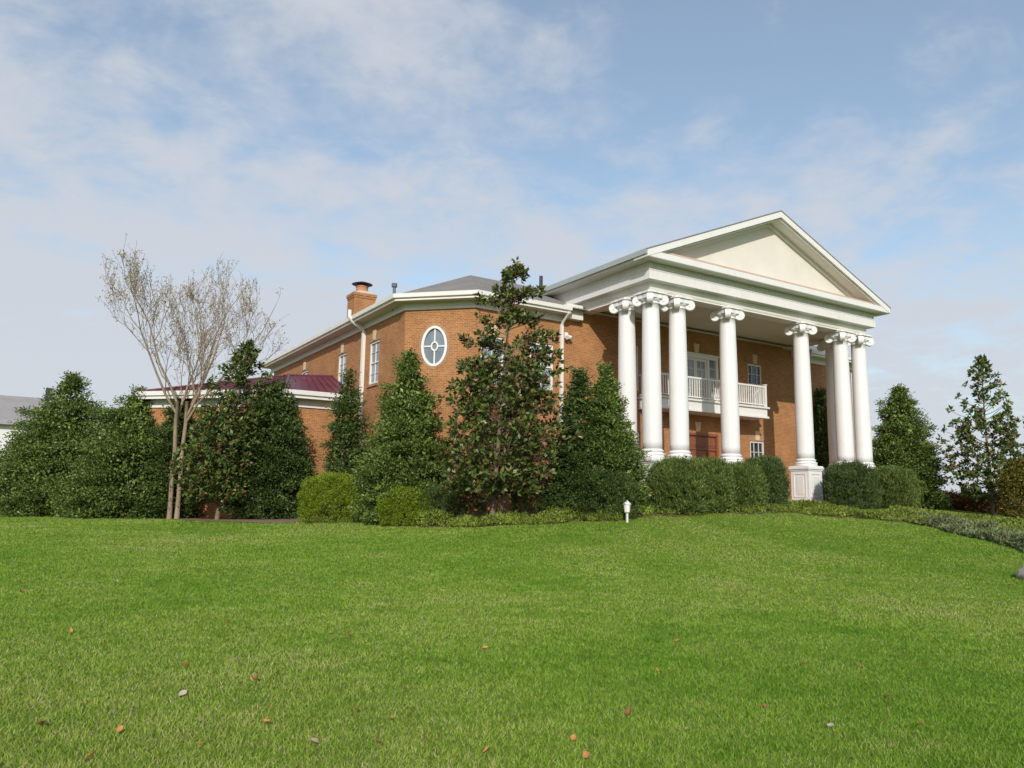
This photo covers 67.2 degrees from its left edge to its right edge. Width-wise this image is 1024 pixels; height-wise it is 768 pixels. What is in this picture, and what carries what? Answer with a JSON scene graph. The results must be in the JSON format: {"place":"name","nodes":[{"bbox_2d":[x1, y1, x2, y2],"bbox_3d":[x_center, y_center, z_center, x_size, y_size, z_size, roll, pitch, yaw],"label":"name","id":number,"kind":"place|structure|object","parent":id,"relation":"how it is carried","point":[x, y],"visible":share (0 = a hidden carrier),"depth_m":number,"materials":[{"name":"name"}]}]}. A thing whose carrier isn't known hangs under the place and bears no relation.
{"place":"outdoors","nodes":[
{"label":"outdoors","id":0,"kind":"place"},
{"bbox_2d":[0,506,1023,767],"bbox_3d":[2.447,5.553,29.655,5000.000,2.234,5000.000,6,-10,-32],"label":"lawn","id":1,"kind":"structure","parent":0,"point":[608,644],"depth_m":8.32,"materials":[{"name":"green plant"}]},
{"bbox_2d":[0,388,58,456],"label":"grey roofed house","id":2,"kind":"structure","parent":1,"relation":"on","point":[8,404],"depth_m":66.39,"materials":[{"name":"metal"}]},
{"bbox_2d":[85,748,96,758],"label":"fallen leaf","id":3,"kind":"object","parent":1,"relation":"on","point":[91,754],"visible":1,"depth_m":4.46,"materials":[{"name":"brown plant"}]},
{"bbox_2d":[116,725,122,731],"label":"fallen leaf","id":4,"kind":"object","parent":1,"relation":"on","point":[119,728],"visible":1,"depth_m":4.96,"materials":[{"name":"orange plant"}]},
{"bbox_2d":[178,689,188,695],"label":"fallen leaf","id":5,"kind":"object","parent":1,"relation":"on","point":[182,692],"visible":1,"depth_m":5.88,"materials":[{"name":"beige plant"}]},
{"bbox_2d":[118,210,890,517],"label":"brick mansion","id":6,"kind":"structure","parent":1,"relation":"on","point":[705,342],"depth_m":37.23,"materials":[{"name":"brown brick"}]},
{"bbox_2d":[301,361,309,373],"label":"window","id":7,"kind":"structure","parent":6,"relation":"in","point":[305,366],"depth_m":46.32,"materials":[{"name":"white paint"}]},
{"bbox_2d":[337,343,347,384],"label":"window","id":8,"kind":"structure","parent":6,"relation":"in","point":[343,349],"depth_m":41.04,"materials":[{"name":"white paint"}]},
{"bbox_2d":[366,329,381,387],"bbox_3d":[-6.613,-1.246,37.152,0.190,2.770,1.700,6,-10,-32],"label":"window","id":9,"kind":"structure","parent":6,"relation":"in","point":[374,350],"depth_m":37.26,"materials":[{"name":"white paint"}]},
{"bbox_2d":[421,326,446,365],"bbox_3d":[-3.410,-1.665,33.957,1.196,1.816,0.135,-1,-9,13],"label":"oval window","id":10,"kind":"structure","parent":6,"relation":"in","point":[434,341],"depth_m":33.98,"materials":[{"name":"white paint"}]},
{"bbox_2d":[477,325,506,386],"bbox_3d":[-0.874,-1.261,33.972,1.700,2.820,0.190,6,-10,-32],"label":"window","id":11,"kind":"structure","parent":6,"relation":"in","point":[480,327],"depth_m":34.10,"materials":[{"name":"white paint"}]},
{"bbox_2d":[526,333,555,392],"bbox_3d":[1.338,-1.020,35.356,1.800,2.820,0.190,6,-10,-32],"label":"window","id":12,"kind":"structure","parent":6,"relation":"in","point":[550,367],"depth_m":35.54,"materials":[{"name":"white paint"}]},
{"bbox_2d":[617,335,641,392],"bbox_3d":[5.825,-1.027,38.231,1.650,2.920,0.190,6,-10,-32],"label":"window","id":13,"kind":"structure","parent":6,"relation":"in","point":[638,341],"depth_m":38.54,"materials":[{"name":"white paint"}]},
{"bbox_2d":[637,424,641,451],"bbox_3d":[5.761,3.299,37.580,1.650,3.070,0.190,6,-10,-32],"label":"window","id":14,"kind":"structure","parent":6,"relation":"in","point":[639,426],"depth_m":37.98,"materials":[{"name":"white paint"}]},
{"bbox_2d":[687,351,718,401],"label":"balcony door","id":15,"kind":"structure","parent":6,"relation":"in","point":[700,365],"depth_m":40.94,"materials":[{"name":"white paint"}]},
{"bbox_2d":[689,432,718,458],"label":"entrance door","id":16,"kind":"structure","parent":6,"relation":"in","point":[707,443],"depth_m":40.34,"materials":[{"name":"brown wood"}]},
{"bbox_2d":[745,354,763,406],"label":"window","id":17,"kind":"structure","parent":6,"relation":"in","point":[754,371],"depth_m":43.15,"materials":[{"name":"white paint"}]},
{"bbox_2d":[747,431,766,457],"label":"window","id":18,"kind":"structure","parent":6,"relation":"in","point":[756,448],"depth_m":42.54,"materials":[{"name":"white paint"}]},
{"bbox_2d":[166,507,961,534],"bbox_3d":[-16.442,6.507,38.403,68.060,2.041,10.682,-2,-9,19],"label":"mulch bed","id":19,"kind":"object","parent":1,"relation":"on","point":[261,520],"visible":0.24,"depth_m":32.03,"materials":[{"name":"brown soil"}]},
{"bbox_2d":[0,433,30,516],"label":"holly tree","id":20,"kind":"object","parent":19,"relation":"on","point":[11,440],"visible":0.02,"depth_m":42.54,"materials":[{"name":"green plant"}]},
{"bbox_2d":[0,474,53,516],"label":"shrub","id":21,"kind":"object","parent":19,"relation":"on","point":[2,487],"visible":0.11,"depth_m":38.46,"materials":[{"name":"green plant"}]},
{"bbox_2d":[0,370,110,516],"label":"holly tree","id":22,"kind":"object","parent":19,"relation":"on","point":[46,454],"visible":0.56,"depth_m":39.08,"materials":[{"name":"green plant"}]},
{"bbox_2d":[44,466,140,517],"bbox_3d":[-20.023,5.396,38.013,5.132,3.168,4.265,1,-9,-2],"label":"shrub","id":23,"kind":"object","parent":19,"relation":"on","point":[60,487],"visible":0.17,"depth_m":36.87,"materials":[{"name":"green plant"}]},
{"bbox_2d":[53,383,212,518],"bbox_3d":[-18.469,3.506,38.443,7.364,7.024,7.111,6,-10,-32],"label":"holly tree","id":24,"kind":"object","parent":19,"relation":"on","point":[118,443],"visible":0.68,"depth_m":36.41,"materials":[{"name":"green plant"}]},
{"bbox_2d":[126,396,205,518],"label":"holly tree","id":25,"kind":"object","parent":19,"relation":"on","point":[161,451],"visible":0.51,"depth_m":36.66,"materials":[{"name":"green plant"}]},
{"bbox_2d":[97,232,289,518],"bbox_3d":[-15.368,-0.219,37.535,8.600,13.896,6.024,3,-9,-13],"label":"bare tree","id":26,"kind":"object","parent":19,"relation":"on","point":[205,341],"visible":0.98,"depth_m":36.94,"materials":[{"name":"beige plant"}]},
{"bbox_2d":[163,338,279,519],"bbox_3d":[-13.087,2.116,35.618,4.501,8.718,4.621,-1,-9,13],"label":"magnolia tree","id":27,"kind":"object","parent":19,"relation":"on","point":[210,429],"visible":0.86,"depth_m":34.45,"materials":[{"name":"green plant"}]},
{"bbox_2d":[213,375,319,519],"bbox_3d":[-11.120,3.048,36.242,4.622,6.990,4.526,0,-9,4],"label":"holly tree","id":28,"kind":"object","parent":19,"relation":"on","point":[285,466],"visible":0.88,"depth_m":35.18,"materials":[{"name":"green plant"}]},
{"bbox_2d":[295,470,366,523],"bbox_3d":[-7.593,4.803,32.614,3.086,2.368,2.627,1,-9,-4],"label":"shrub","id":29,"kind":"object","parent":19,"relation":"on","point":[325,498],"visible":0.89,"depth_m":32.03,"materials":[{"name":"green plant"}]},
{"bbox_2d":[316,368,371,516],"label":"holly tree","id":30,"kind":"object","parent":19,"relation":"on","point":[349,435],"visible":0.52,"depth_m":35.18,"materials":[{"name":"green plant"}]},
{"bbox_2d":[346,347,458,524],"bbox_3d":[-4.384,2.159,31.861,4.637,7.398,4.765,6,-10,-32],"label":"holly tree","id":31,"kind":"object","parent":19,"relation":"on","point":[403,450],"visible":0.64,"depth_m":30.87,"materials":[{"name":"green plant"}]},
{"bbox_2d":[374,483,432,526],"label":"shrub","id":32,"kind":"object","parent":19,"relation":"on","point":[382,504],"visible":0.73,"depth_m":29.43,"materials":[{"name":"green plant"}]},
{"bbox_2d":[414,479,489,525],"bbox_3d":[-2.357,4.588,29.805,2.861,1.847,2.725,6,-10,-32],"label":"shrub","id":33,"kind":"object","parent":19,"relation":"on","point":[463,504],"visible":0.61,"depth_m":29.40,"materials":[{"name":"green plant"}]},
{"bbox_2d":[432,256,585,522],"bbox_3d":[-0.564,0.225,28.968,5.597,10.445,5.517,-7,-12,44],"label":"magnolia tree","id":34,"kind":"object","parent":19,"relation":"on","point":[486,371],"visible":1,"depth_m":28.27,"materials":[{"name":"green plant"}]},
{"bbox_2d":[509,476,584,515],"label":"shrub","id":35,"kind":"object","parent":19,"relation":"on","point":[515,503],"visible":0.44,"depth_m":28.71,"materials":[{"name":"green plant"}]},
{"bbox_2d":[531,367,626,517],"bbox_3d":[2.644,2.296,29.998,3.776,6.067,3.647,2,-9,-5],"label":"holly tree","id":36,"kind":"object","parent":19,"relation":"on","point":[575,462],"visible":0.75,"depth_m":29.09,"materials":[{"name":"green plant"}]},
{"bbox_2d":[571,464,645,521],"bbox_3d":[3.557,4.104,28.843,2.748,2.196,2.340,2,-9,-5],"label":"shrub","id":37,"kind":"object","parent":19,"relation":"on","point":[615,482],"visible":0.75,"depth_m":28.31,"materials":[{"name":"green plant"}]},
{"bbox_2d":[569,359,653,515],"bbox_3d":[3.779,2.121,30.201,3.612,6.303,3.694,6,-10,-32],"label":"holly tree","id":38,"kind":"object","parent":19,"relation":"on","point":[626,455],"visible":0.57,"depth_m":29.43,"materials":[{"name":"green plant"}]},
{"bbox_2d":[406,495,926,526],"bbox_3d":[5.859,5.026,30.654,20.031,1.605,6.041,1,-9,-2],"label":"ground cover","id":39,"kind":"object","parent":19,"relation":"on","point":[807,505],"visible":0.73,"depth_m":28.90,"materials":[{"name":"green plant"}]},
{"bbox_2d":[643,453,718,513],"bbox_3d":[6.488,3.950,30.133,2.988,2.461,2.525,6,-10,-32],"label":"shrub","id":40,"kind":"object","parent":19,"relation":"on","point":[667,477],"visible":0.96,"depth_m":29.37,"materials":[{"name":"green plant"}]},
{"bbox_2d":[680,454,738,512],"bbox_3d":[7.848,3.964,30.707,2.457,2.438,2.080,6,-10,-32],"label":"shrub","id":41,"kind":"object","parent":19,"relation":"on","point":[720,472],"visible":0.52,"depth_m":30.14,"materials":[{"name":"green plant"}]},
{"bbox_2d":[727,460,771,511],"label":"shrub","id":42,"kind":"object","parent":19,"relation":"on","point":[752,487],"visible":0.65,"depth_m":30.88,"materials":[{"name":"green plant"}]},
{"bbox_2d":[739,453,791,506],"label":"shrub","id":43,"kind":"object","parent":19,"relation":"on","point":[775,473],"visible":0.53,"depth_m":32.01,"materials":[{"name":"green plant"}]},
{"bbox_2d":[871,383,954,509],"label":"holly tree","id":44,"kind":"object","parent":19,"relation":"in","point":[900,441],"visible":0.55,"depth_m":45.58,"materials":[{"name":"green plant"}]},
{"bbox_2d":[885,511,1023,551],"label":"dusty ground cover","id":45,"kind":"object","parent":19,"relation":"on","point":[998,533],"visible":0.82,"depth_m":25.64,"materials":[{"name":"green plant"}]},
{"bbox_2d":[929,354,1023,515],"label":"magnolia tree","id":46,"kind":"object","parent":19,"relation":"in","point":[1005,444],"visible":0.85,"depth_m":42.28,"materials":[{"name":"green plant"}]},
{"bbox_2d":[582,751,589,757],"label":"fallen leaf","id":47,"kind":"object","parent":1,"relation":"on","point":[586,754],"visible":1,"depth_m":4.63,"materials":[{"name":"orange plant"}]},
{"bbox_2d":[624,500,630,522],"bbox_3d":[4.156,4.647,27.860,0.277,0.900,0.277,-5,-10,35],"label":"garden light","id":48,"kind":"object","parent":1,"relation":"on","point":[627,504],"visible":0.96,"depth_m":27.81,"materials":[{"name":"white paint"}]},
{"bbox_2d":[625,707,630,714],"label":"fallen leaf","id":49,"kind":"object","parent":1,"relation":"on","point":[628,711],"visible":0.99,"depth_m":5.59,"materials":[{"name":"brown plant"}]},
{"bbox_2d":[812,386,828,499],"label":"holly tree","id":50,"kind":"object","parent":1,"relation":"on","point":[820,427],"visible":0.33,"depth_m":44.92,"materials":[{"name":"green plant"}]},
{"bbox_2d":[820,458,883,508],"bbox_3d":[15.582,4.594,35.322,2.950,2.488,2.448,6,-10,-32],"label":"shrub","id":51,"kind":"object","parent":1,"relation":"on","point":[860,487],"visible":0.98,"depth_m":34.64,"materials":[{"name":"green plant"}]},
{"bbox_2d":[876,464,921,508],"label":"shrub","id":52,"kind":"object","parent":1,"relation":"on","point":[901,486],"visible":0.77,"depth_m":35.27,"materials":[{"name":"green plant"}]},
{"bbox_2d":[888,505,1023,531],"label":"ground cover","id":53,"kind":"object","parent":1,"relation":"on","point":[1014,523],"visible":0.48,"depth_m":29.35,"materials":[{"name":"green plant"}]},
{"bbox_2d":[943,488,974,508],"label":"shrub","id":54,"kind":"object","parent":1,"relation":"on","point":[952,496],"visible":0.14,"depth_m":46.46,"materials":[{"name":"green plant"}]},
{"bbox_2d":[952,491,1009,514],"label":"shrub","id":55,"kind":"object","parent":1,"relation":"on","point":[982,505],"visible":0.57,"depth_m":44.88,"materials":[{"name":"red plant"}]},
{"bbox_2d":[992,455,1023,518],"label":"shrub","id":56,"kind":"object","parent":1,"relation":"on","point":[1010,478],"visible":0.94,"depth_m":38.43,"materials":[{"name":"green plant"}]},
{"bbox_2d":[1016,565,1023,579],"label":"rock","id":57,"kind":"object","parent":1,"relation":"on","point":[1020,573],"visible":0.89,"depth_m":17.55,"materials":[{"name":"stone"}]},
{"bbox_2d":[0,0,1023,495],"label":"sky","id":58,"kind":"structure","parent":0,"point":[323,147],"materials":[{"name":"blue"}]}
]}

